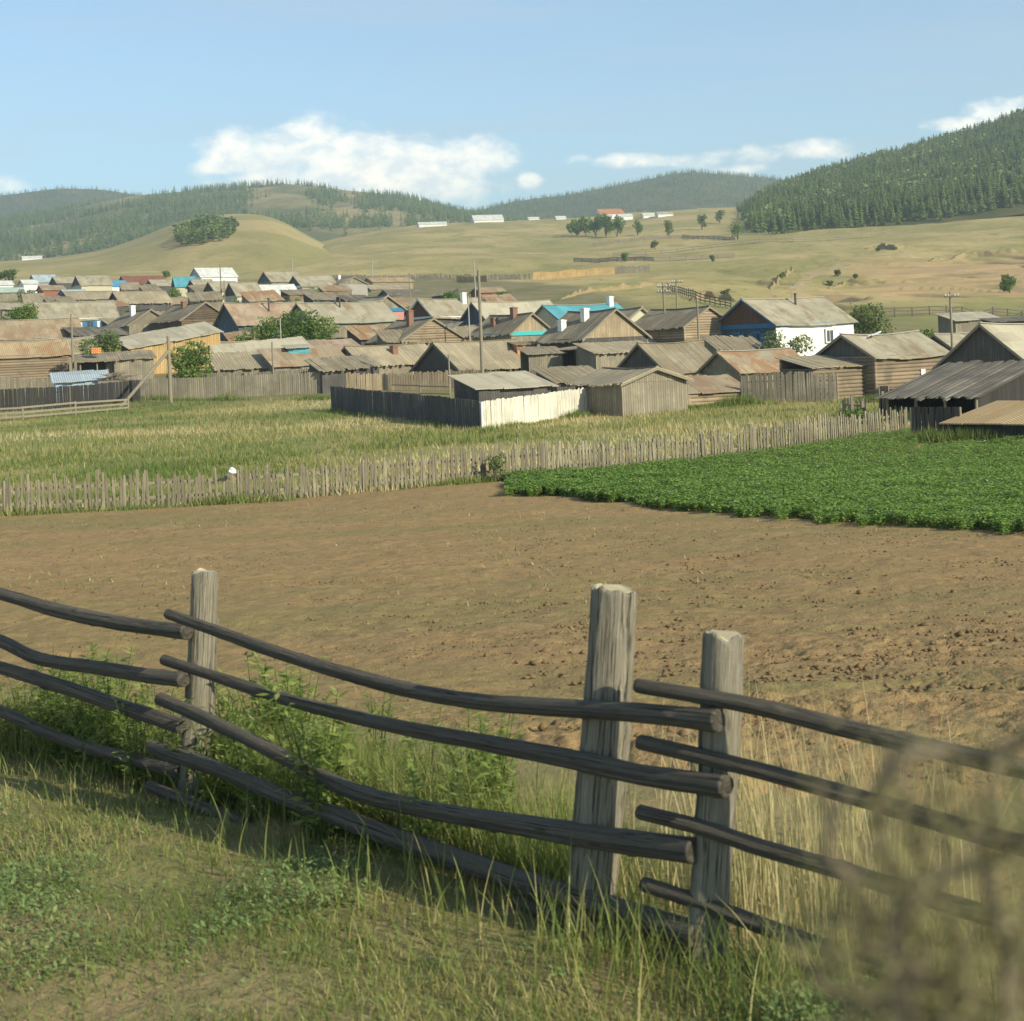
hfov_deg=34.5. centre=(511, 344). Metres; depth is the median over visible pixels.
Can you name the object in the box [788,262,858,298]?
dirt track
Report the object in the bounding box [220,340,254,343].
wooden shed
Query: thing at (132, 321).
village house
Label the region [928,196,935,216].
pine tree
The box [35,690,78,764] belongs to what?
leafy weed
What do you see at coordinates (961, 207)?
pine tree
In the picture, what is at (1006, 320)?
wooden shed
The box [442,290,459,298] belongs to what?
bush
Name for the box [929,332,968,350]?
village house
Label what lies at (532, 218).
white building
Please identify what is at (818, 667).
earth clods
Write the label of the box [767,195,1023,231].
forest hill
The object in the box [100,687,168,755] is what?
leafy weed
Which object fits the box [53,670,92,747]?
leafy weed
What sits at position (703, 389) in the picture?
wooden shed
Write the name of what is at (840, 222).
pine tree
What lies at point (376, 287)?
log barn
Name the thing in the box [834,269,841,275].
bush
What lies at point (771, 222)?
pine tree
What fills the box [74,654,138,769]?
leafy weed
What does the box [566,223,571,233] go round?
broadleaf tree
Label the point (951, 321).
utility pole
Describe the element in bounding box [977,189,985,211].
pine tree
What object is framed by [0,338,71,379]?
log barn
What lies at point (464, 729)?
leafy weed
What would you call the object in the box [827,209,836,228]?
pine tree
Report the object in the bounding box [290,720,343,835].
leafy weed
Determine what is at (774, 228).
pine tree
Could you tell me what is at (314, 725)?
leafy weed
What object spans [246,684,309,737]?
leafy weed
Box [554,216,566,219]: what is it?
white building
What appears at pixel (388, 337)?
wooden shed
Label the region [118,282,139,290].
wooden shed
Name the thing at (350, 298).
wooden shed
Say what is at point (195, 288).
wooden shed
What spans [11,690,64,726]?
leafy weed
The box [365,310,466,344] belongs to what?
village house
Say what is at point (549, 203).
ridge forest
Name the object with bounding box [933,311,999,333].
wooden shed
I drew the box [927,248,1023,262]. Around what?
eroded bank
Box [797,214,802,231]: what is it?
pine tree
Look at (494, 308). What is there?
village house
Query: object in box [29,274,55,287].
village house
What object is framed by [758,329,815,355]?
bush
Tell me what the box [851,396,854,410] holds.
wooden stake
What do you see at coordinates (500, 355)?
log barn
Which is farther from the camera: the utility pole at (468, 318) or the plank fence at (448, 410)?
the utility pole at (468, 318)
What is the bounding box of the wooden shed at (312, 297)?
[301,292,336,302]
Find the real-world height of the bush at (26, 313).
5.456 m
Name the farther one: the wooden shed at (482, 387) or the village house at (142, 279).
the village house at (142, 279)
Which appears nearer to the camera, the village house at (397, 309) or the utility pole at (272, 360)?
the utility pole at (272, 360)
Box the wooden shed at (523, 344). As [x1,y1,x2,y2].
[507,341,539,353]
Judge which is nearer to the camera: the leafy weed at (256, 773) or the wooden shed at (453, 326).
the leafy weed at (256, 773)
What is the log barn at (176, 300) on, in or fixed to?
on the ground at (906, 277)
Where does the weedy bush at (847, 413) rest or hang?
on the ground at (906, 277)
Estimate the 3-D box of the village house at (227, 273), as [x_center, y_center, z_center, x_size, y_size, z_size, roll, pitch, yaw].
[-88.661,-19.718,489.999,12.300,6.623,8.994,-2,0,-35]
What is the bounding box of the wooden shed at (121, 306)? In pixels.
[114,300,130,315]
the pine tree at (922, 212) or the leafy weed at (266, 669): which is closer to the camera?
the leafy weed at (266, 669)
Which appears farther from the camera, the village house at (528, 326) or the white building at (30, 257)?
the white building at (30, 257)
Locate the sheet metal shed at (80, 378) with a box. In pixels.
[49,370,109,401]
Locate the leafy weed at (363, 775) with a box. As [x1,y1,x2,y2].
[355,766,406,846]
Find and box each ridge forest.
[0,178,539,260]
[0,185,142,215]
[471,167,790,219]
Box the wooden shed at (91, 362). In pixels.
[74,353,118,372]
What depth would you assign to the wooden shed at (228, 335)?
178.29 m
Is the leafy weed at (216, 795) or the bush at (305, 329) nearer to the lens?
the leafy weed at (216, 795)
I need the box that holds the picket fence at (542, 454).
[0,406,907,513]
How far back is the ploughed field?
23.07 m
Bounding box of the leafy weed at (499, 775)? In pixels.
[473,724,523,835]
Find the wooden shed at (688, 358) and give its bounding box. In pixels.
[617,340,712,375]
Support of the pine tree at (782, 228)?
on the ground at (906, 277)
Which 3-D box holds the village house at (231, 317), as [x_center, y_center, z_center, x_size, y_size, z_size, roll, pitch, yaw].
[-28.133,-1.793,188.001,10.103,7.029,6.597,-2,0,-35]
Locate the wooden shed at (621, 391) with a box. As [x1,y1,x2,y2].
[566,366,693,416]
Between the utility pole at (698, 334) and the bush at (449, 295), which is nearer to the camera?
the utility pole at (698, 334)
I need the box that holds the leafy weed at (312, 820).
[288,728,368,846]
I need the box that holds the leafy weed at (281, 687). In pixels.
[253,669,307,744]
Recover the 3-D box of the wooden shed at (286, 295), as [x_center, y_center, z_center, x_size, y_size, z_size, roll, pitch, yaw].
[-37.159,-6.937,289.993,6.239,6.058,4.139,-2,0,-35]
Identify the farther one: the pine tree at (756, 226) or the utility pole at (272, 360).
the pine tree at (756, 226)
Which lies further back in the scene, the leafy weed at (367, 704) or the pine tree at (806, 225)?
the pine tree at (806, 225)
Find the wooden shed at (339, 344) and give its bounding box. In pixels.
[306,338,360,350]
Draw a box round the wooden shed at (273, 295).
[239,289,284,303]
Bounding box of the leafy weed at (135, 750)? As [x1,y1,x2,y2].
[110,692,165,791]
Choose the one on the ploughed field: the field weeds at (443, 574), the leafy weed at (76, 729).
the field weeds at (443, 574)
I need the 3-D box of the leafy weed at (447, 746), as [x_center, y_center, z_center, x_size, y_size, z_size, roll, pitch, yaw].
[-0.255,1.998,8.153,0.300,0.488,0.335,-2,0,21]
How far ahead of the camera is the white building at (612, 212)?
1188.07 m
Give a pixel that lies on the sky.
(469, 103)
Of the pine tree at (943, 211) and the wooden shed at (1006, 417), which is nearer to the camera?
the wooden shed at (1006, 417)
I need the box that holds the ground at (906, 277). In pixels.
[0,207,1023,1020]
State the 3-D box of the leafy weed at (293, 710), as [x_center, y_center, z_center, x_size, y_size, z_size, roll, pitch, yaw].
[-1.165,1.925,8.280,0.388,0.736,0.438,-2,0,-44]
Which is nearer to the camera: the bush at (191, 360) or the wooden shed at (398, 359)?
the bush at (191, 360)
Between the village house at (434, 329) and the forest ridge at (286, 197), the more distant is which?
the forest ridge at (286, 197)
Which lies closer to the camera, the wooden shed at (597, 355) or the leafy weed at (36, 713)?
the leafy weed at (36, 713)
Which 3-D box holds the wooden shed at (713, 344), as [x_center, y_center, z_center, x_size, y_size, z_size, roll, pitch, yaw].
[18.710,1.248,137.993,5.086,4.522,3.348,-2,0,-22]
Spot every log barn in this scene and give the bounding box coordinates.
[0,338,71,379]
[33,335,95,371]
[60,291,111,301]
[108,291,173,311]
[170,297,187,306]
[364,277,414,287]
[367,284,412,291]
[378,289,425,296]
[409,339,520,380]
[815,330,948,397]
[932,322,1023,369]
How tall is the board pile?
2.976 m
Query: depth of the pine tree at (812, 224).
771.15 m
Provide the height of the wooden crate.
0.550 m
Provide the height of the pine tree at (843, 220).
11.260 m
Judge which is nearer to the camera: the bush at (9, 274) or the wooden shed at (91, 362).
the wooden shed at (91, 362)
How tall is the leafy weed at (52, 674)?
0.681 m
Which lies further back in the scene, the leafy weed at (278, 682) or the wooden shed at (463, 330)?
the wooden shed at (463, 330)
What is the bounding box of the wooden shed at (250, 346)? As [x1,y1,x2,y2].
[209,336,309,352]
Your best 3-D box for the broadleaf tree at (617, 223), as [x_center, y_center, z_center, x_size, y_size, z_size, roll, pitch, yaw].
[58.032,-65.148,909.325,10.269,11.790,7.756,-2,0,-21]
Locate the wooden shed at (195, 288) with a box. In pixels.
[188,284,205,292]
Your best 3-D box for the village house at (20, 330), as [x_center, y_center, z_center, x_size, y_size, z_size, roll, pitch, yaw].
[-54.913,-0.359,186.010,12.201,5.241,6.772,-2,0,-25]
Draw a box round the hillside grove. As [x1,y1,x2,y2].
[169,212,239,244]
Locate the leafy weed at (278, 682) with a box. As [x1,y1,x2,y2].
[248,652,329,743]
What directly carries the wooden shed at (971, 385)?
on the ground at (906, 277)
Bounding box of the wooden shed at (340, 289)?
[317,285,351,294]
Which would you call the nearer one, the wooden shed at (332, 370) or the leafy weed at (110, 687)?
the leafy weed at (110, 687)
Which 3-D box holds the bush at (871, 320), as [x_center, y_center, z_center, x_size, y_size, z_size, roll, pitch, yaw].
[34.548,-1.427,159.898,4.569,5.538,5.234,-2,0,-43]
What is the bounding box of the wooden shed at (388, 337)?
[373,329,433,346]
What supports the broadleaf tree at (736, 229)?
on the ground at (906, 277)
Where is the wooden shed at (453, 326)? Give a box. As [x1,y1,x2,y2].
[445,321,462,331]
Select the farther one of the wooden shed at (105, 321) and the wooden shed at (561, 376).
the wooden shed at (105, 321)
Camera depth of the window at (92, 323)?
229.24 m
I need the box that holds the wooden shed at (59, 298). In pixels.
[40,296,76,302]
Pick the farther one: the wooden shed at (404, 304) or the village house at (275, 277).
the village house at (275, 277)
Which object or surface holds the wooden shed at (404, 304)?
on the ground at (906, 277)
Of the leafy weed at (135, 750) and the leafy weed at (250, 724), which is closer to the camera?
the leafy weed at (250, 724)
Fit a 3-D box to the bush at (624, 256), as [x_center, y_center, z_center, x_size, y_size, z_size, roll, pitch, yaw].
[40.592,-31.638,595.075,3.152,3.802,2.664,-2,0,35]
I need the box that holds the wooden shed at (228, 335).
[223,330,261,340]
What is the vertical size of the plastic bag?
0.269 m
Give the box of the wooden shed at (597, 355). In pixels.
[572,340,642,369]
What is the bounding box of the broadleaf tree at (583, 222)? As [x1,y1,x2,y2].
[578,215,591,234]
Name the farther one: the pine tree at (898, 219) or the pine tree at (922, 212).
the pine tree at (922, 212)
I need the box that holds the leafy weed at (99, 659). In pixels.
[51,647,119,717]
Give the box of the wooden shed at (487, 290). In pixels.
[469,287,506,296]
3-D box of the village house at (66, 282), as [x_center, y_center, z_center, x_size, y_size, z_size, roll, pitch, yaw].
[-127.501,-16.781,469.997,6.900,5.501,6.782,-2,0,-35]
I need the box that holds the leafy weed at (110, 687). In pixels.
[76,655,150,769]
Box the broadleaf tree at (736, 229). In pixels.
[730,221,743,239]
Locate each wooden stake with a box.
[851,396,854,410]
[863,398,866,410]
[881,391,885,415]
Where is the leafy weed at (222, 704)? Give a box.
[213,645,252,760]
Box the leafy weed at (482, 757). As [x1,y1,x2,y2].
[450,727,529,839]
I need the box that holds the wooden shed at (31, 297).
[21,293,44,302]
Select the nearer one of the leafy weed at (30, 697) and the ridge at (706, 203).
the leafy weed at (30, 697)
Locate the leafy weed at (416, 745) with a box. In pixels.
[393,704,448,781]
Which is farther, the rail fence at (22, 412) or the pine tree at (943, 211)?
the pine tree at (943, 211)
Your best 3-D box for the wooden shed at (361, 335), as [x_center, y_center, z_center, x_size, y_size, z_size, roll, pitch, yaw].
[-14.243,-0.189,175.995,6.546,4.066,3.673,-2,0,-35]
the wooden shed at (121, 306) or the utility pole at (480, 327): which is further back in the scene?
the wooden shed at (121, 306)
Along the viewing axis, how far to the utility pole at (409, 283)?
344.91 m
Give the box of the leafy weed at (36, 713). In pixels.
[28,673,80,762]
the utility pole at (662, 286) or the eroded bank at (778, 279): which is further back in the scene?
the eroded bank at (778, 279)
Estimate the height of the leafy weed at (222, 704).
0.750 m
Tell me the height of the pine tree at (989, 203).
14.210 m
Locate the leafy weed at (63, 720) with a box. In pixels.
[54,675,101,770]
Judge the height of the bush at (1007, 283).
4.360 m
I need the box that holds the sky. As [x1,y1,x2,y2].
[0,0,1023,211]
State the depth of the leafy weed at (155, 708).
8.93 m
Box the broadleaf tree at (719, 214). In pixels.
[714,210,725,222]
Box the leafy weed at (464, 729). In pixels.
[452,716,497,791]
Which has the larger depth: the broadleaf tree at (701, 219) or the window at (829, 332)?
the broadleaf tree at (701, 219)
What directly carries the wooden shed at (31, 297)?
on the ground at (906, 277)
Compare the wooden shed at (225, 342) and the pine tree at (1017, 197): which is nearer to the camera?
the wooden shed at (225, 342)
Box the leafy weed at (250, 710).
[226,696,271,766]
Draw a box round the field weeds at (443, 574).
[1,490,1022,746]
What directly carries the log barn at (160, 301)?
on the ground at (906, 277)
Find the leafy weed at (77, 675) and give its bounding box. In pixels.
[58,642,116,764]
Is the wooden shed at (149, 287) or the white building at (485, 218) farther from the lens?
the white building at (485, 218)
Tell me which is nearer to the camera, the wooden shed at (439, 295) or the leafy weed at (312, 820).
the leafy weed at (312, 820)
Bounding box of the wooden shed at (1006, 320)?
[978,316,1023,322]
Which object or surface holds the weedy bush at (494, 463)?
on the ground at (906, 277)
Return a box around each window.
[83,320,96,326]
[729,332,743,336]
[749,331,764,343]
[825,328,833,342]
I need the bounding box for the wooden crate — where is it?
[90,347,100,353]
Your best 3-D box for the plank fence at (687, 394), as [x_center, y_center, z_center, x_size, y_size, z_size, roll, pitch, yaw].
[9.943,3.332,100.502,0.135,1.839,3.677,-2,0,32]
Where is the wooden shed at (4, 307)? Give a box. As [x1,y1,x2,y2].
[0,303,32,319]
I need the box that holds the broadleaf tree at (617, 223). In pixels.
[608,216,625,236]
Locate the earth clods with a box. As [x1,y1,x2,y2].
[0,449,1023,789]
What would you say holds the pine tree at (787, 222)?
on the ground at (906, 277)
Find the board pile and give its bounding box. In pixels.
[98,371,144,398]
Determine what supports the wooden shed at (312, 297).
on the ground at (906, 277)
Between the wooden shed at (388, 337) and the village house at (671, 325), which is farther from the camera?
the wooden shed at (388, 337)
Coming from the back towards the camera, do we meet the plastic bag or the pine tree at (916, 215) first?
the pine tree at (916, 215)
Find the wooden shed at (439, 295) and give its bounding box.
[429,287,459,298]
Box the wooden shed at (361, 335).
[343,324,390,345]
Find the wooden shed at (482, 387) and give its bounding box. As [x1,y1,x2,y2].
[447,371,558,412]
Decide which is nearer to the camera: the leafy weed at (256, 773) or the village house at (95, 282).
the leafy weed at (256, 773)
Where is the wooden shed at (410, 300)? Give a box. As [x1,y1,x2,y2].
[393,297,421,307]
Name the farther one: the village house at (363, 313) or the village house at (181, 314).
the village house at (181, 314)
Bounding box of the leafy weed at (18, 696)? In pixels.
[0,683,37,755]
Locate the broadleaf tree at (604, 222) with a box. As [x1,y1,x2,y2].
[598,212,612,236]
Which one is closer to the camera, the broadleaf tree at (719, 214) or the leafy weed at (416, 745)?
the leafy weed at (416, 745)
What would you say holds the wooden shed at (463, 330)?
on the ground at (906, 277)
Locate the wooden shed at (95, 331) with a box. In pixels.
[62,326,130,347]
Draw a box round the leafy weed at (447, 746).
[431,708,491,789]
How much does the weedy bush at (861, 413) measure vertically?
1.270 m
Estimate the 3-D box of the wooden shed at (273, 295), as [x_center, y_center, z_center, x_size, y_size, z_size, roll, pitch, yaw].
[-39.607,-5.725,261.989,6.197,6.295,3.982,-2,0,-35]
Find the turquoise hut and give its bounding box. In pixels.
[281,344,312,353]
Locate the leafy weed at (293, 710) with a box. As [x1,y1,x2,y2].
[252,656,328,759]
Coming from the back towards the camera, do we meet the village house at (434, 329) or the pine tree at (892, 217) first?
the pine tree at (892, 217)
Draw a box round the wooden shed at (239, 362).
[206,351,268,386]
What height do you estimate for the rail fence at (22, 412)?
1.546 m
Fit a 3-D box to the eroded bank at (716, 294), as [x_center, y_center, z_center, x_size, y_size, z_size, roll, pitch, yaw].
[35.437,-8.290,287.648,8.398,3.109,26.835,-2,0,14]
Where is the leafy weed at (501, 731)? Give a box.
[442,710,522,811]
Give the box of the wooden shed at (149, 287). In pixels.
[137,284,162,290]
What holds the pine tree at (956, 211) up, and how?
on the forest hill at (1005, 210)
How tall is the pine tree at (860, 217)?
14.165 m
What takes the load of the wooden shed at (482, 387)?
on the ground at (906, 277)
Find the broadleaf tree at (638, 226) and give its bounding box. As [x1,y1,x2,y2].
[632,219,642,234]
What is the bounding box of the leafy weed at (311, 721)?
[308,715,337,746]
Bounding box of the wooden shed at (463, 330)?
[458,324,478,340]
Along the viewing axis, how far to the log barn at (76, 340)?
165.00 m
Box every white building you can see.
[22,256,41,259]
[417,222,446,226]
[470,215,503,222]
[527,217,539,219]
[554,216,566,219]
[594,209,624,219]
[615,214,632,219]
[640,213,654,217]
[655,212,673,217]
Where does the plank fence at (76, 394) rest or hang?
on the ground at (906, 277)
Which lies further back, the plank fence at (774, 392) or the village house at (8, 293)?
the village house at (8, 293)
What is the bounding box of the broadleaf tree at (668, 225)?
[664,220,673,237]
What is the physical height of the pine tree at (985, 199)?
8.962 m
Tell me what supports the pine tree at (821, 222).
on the ground at (906, 277)
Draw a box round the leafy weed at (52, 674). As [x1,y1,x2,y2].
[13,644,75,720]
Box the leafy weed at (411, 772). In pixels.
[397,760,448,866]
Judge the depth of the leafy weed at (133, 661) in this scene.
10.05 m
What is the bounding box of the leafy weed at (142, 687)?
[132,681,181,742]
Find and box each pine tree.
[748,206,754,231]
[753,210,759,232]
[756,207,767,232]
[767,211,773,232]
[771,214,778,233]
[780,214,785,233]
[781,204,796,232]
[790,212,797,231]
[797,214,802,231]
[803,208,809,230]
[809,205,818,229]
[818,213,824,228]
[821,204,829,228]
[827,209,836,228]
[837,209,843,227]
[838,206,847,227]
[847,210,853,226]
[851,200,859,227]
[857,199,865,226]
[864,203,871,225]
[872,208,878,225]
[879,204,886,225]
[885,204,890,221]
[889,203,895,221]
[895,207,902,224]
[901,193,911,220]
[909,197,914,218]
[912,198,920,220]
[919,195,927,219]
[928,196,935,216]
[934,198,942,220]
[941,199,945,216]
[946,192,953,216]
[952,197,958,215]
[956,186,965,213]
[962,191,970,212]
[970,193,977,213]
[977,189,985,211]
[983,193,987,207]
[985,182,996,209]
[995,181,1003,206]
[999,183,1008,206]
[1014,184,1021,201]
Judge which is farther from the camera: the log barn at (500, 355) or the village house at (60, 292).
the village house at (60, 292)
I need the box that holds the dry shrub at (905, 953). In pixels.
[757,673,1023,1020]
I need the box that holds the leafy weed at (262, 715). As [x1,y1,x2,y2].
[216,668,309,778]
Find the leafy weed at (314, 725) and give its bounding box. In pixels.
[298,702,360,804]
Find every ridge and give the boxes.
[0,184,458,260]
[0,189,136,218]
[485,173,782,218]
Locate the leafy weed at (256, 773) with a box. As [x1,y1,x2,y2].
[228,724,282,820]
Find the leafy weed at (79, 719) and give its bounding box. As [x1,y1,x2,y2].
[42,701,113,770]
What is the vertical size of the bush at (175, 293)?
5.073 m
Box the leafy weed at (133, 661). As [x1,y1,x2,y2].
[85,642,140,732]
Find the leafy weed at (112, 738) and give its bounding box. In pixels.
[92,690,151,779]
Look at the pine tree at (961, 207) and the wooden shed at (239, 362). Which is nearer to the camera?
the wooden shed at (239, 362)
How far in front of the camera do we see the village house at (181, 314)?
197.00 m
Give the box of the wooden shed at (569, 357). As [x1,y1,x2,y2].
[560,346,577,366]
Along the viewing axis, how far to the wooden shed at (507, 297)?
260.21 m
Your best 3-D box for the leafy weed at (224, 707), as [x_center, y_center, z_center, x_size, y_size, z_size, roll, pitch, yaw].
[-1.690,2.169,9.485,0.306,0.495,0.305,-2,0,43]
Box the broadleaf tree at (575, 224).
[570,219,581,234]
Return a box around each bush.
[0,269,19,279]
[1,302,38,320]
[16,289,37,302]
[77,329,122,354]
[161,271,170,278]
[165,340,214,389]
[168,286,183,296]
[230,309,341,340]
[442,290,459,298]
[483,452,507,481]
[492,291,511,294]
[621,252,627,260]
[650,240,658,249]
[719,288,730,294]
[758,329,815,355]
[779,272,785,277]
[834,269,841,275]
[841,409,863,418]
[849,302,896,333]
[856,409,885,426]
[919,328,933,336]
[999,274,1015,292]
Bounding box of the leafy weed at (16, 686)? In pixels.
[4,676,47,745]
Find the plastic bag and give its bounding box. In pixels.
[228,467,235,474]
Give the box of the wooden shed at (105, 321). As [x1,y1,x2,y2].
[98,318,116,326]
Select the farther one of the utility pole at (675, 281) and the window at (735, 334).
the utility pole at (675, 281)
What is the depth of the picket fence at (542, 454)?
58.99 m
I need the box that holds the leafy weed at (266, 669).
[216,651,286,738]
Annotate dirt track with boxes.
[574,238,842,265]
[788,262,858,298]
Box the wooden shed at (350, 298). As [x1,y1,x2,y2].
[334,294,367,301]
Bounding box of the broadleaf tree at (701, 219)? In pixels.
[697,214,707,228]
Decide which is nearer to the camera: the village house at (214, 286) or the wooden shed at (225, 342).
the wooden shed at (225, 342)
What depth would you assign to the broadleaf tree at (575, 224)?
957.62 m
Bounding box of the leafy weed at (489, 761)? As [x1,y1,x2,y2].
[468,727,509,784]
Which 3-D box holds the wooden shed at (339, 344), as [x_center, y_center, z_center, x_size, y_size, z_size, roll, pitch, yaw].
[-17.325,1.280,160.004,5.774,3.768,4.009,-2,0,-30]
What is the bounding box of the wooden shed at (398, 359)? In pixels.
[341,343,427,376]
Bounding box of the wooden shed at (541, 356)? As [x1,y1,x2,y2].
[515,346,566,371]
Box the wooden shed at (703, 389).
[686,374,740,404]
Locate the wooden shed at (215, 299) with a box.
[186,291,223,308]
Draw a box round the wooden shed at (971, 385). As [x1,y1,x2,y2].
[873,359,1023,419]
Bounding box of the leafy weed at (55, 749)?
[35,699,68,767]
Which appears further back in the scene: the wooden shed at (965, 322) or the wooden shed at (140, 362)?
the wooden shed at (965, 322)
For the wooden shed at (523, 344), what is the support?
on the ground at (906, 277)
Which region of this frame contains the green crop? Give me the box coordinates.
[503,428,1023,534]
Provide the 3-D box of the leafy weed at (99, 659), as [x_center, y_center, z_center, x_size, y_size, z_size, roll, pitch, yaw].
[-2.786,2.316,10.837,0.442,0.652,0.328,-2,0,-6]
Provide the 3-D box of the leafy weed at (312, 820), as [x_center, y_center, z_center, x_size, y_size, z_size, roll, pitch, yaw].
[-0.804,1.932,7.197,0.324,0.545,0.287,-2,0,-28]
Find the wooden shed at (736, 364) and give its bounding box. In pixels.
[695,347,799,389]
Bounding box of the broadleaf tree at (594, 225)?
[586,213,601,236]
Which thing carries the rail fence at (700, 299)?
on the ground at (906, 277)
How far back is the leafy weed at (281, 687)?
8.91 m
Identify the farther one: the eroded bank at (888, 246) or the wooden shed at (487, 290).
the eroded bank at (888, 246)
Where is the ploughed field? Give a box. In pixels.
[0,434,1023,813]
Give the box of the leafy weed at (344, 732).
[254,677,364,838]
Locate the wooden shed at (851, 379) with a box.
[774,355,867,400]
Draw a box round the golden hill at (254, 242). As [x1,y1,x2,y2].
[0,214,331,273]
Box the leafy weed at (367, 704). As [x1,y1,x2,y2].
[342,691,398,772]
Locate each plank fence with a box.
[0,373,116,396]
[0,380,140,411]
[140,372,319,399]
[166,368,308,392]
[330,386,480,428]
[332,273,530,279]
[346,369,535,390]
[457,275,486,282]
[480,387,587,427]
[533,267,614,279]
[615,265,649,273]
[687,384,688,404]
[740,371,838,402]
[842,396,862,417]
[878,386,888,412]
[909,406,961,436]
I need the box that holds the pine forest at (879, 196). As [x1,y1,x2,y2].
[735,108,1023,231]
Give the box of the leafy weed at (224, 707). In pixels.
[213,688,240,738]
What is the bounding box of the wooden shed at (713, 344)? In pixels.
[700,334,769,353]
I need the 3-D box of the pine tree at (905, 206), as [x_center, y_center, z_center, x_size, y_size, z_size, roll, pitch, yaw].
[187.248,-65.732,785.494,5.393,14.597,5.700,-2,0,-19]
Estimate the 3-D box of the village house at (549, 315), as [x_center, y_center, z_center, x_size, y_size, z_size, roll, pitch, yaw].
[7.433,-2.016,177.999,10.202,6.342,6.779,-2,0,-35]
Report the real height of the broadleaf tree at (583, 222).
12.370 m
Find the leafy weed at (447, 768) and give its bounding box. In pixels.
[437,760,514,849]
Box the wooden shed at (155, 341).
[118,321,223,373]
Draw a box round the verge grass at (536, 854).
[0,662,1023,1020]
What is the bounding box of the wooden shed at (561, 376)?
[530,365,596,391]
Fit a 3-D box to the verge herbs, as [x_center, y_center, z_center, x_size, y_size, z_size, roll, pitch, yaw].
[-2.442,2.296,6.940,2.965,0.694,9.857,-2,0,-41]
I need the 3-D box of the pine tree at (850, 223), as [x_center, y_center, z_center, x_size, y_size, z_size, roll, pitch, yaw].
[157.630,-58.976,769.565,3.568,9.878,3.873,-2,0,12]
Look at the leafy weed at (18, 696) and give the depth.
9.93 m
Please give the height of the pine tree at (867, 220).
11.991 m
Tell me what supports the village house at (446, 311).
on the ground at (906, 277)
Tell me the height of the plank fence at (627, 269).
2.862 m
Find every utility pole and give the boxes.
[70,314,74,370]
[119,336,172,406]
[219,264,221,293]
[271,342,273,392]
[406,274,412,296]
[448,355,450,392]
[467,296,470,340]
[474,261,475,296]
[477,270,483,372]
[657,283,670,313]
[671,279,682,308]
[696,298,699,341]
[944,292,958,348]
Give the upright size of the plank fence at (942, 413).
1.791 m
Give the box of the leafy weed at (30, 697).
[20,675,78,750]
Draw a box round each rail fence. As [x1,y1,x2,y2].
[0,396,128,419]
[0,568,1023,1020]
[392,384,450,397]
[574,253,734,262]
[593,235,735,246]
[614,230,891,255]
[667,283,731,307]
[876,305,1023,316]
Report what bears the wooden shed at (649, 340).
on the ground at (906, 277)
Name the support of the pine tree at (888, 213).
on the forest hill at (1005, 210)
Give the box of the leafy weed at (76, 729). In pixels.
[62,682,118,773]
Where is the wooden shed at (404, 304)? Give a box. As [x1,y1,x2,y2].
[393,298,411,307]
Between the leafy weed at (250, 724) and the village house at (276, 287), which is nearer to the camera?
the leafy weed at (250, 724)
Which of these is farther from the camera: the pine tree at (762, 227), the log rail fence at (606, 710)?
the pine tree at (762, 227)
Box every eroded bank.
[560,282,664,299]
[689,291,736,301]
[768,267,793,289]
[828,278,882,288]
[865,242,911,249]
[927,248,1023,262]
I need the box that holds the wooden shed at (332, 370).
[304,354,382,393]
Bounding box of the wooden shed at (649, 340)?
[647,338,657,342]
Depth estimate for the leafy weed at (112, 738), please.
8.89 m
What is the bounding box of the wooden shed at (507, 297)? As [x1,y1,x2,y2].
[481,293,516,301]
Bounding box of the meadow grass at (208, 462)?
[0,394,964,515]
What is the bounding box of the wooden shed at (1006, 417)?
[939,400,1023,439]
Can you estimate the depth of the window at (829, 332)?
146.61 m
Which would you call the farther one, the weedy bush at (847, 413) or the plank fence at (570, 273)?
the plank fence at (570, 273)
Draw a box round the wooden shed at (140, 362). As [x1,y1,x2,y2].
[101,350,156,382]
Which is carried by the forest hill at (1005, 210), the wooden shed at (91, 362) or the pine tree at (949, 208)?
the pine tree at (949, 208)
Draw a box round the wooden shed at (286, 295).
[279,289,316,301]
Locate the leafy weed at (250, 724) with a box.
[217,704,276,811]
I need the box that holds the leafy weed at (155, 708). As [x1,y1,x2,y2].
[134,687,181,757]
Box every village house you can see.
[0,280,14,286]
[0,287,26,300]
[0,317,81,341]
[17,279,38,293]
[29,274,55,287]
[33,300,119,326]
[36,285,65,296]
[48,276,74,288]
[57,289,85,295]
[71,275,113,290]
[106,305,159,335]
[111,280,125,290]
[119,275,164,284]
[146,279,172,295]
[150,301,219,329]
[171,276,195,296]
[185,279,212,292]
[190,267,238,281]
[203,281,235,301]
[213,298,303,340]
[223,282,261,302]
[257,271,298,283]
[258,284,296,295]
[286,298,399,339]
[288,275,335,290]
[333,275,369,295]
[359,295,407,319]
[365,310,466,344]
[403,292,481,323]
[458,300,552,325]
[468,307,549,346]
[534,296,623,326]
[535,307,651,347]
[618,306,647,321]
[634,305,722,345]
[719,293,858,355]
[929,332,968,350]
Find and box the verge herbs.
[0,765,912,1020]
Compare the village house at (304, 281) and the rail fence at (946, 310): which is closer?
the rail fence at (946, 310)
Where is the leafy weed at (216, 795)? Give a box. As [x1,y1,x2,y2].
[166,694,247,807]
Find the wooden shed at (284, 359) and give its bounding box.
[257,346,345,384]

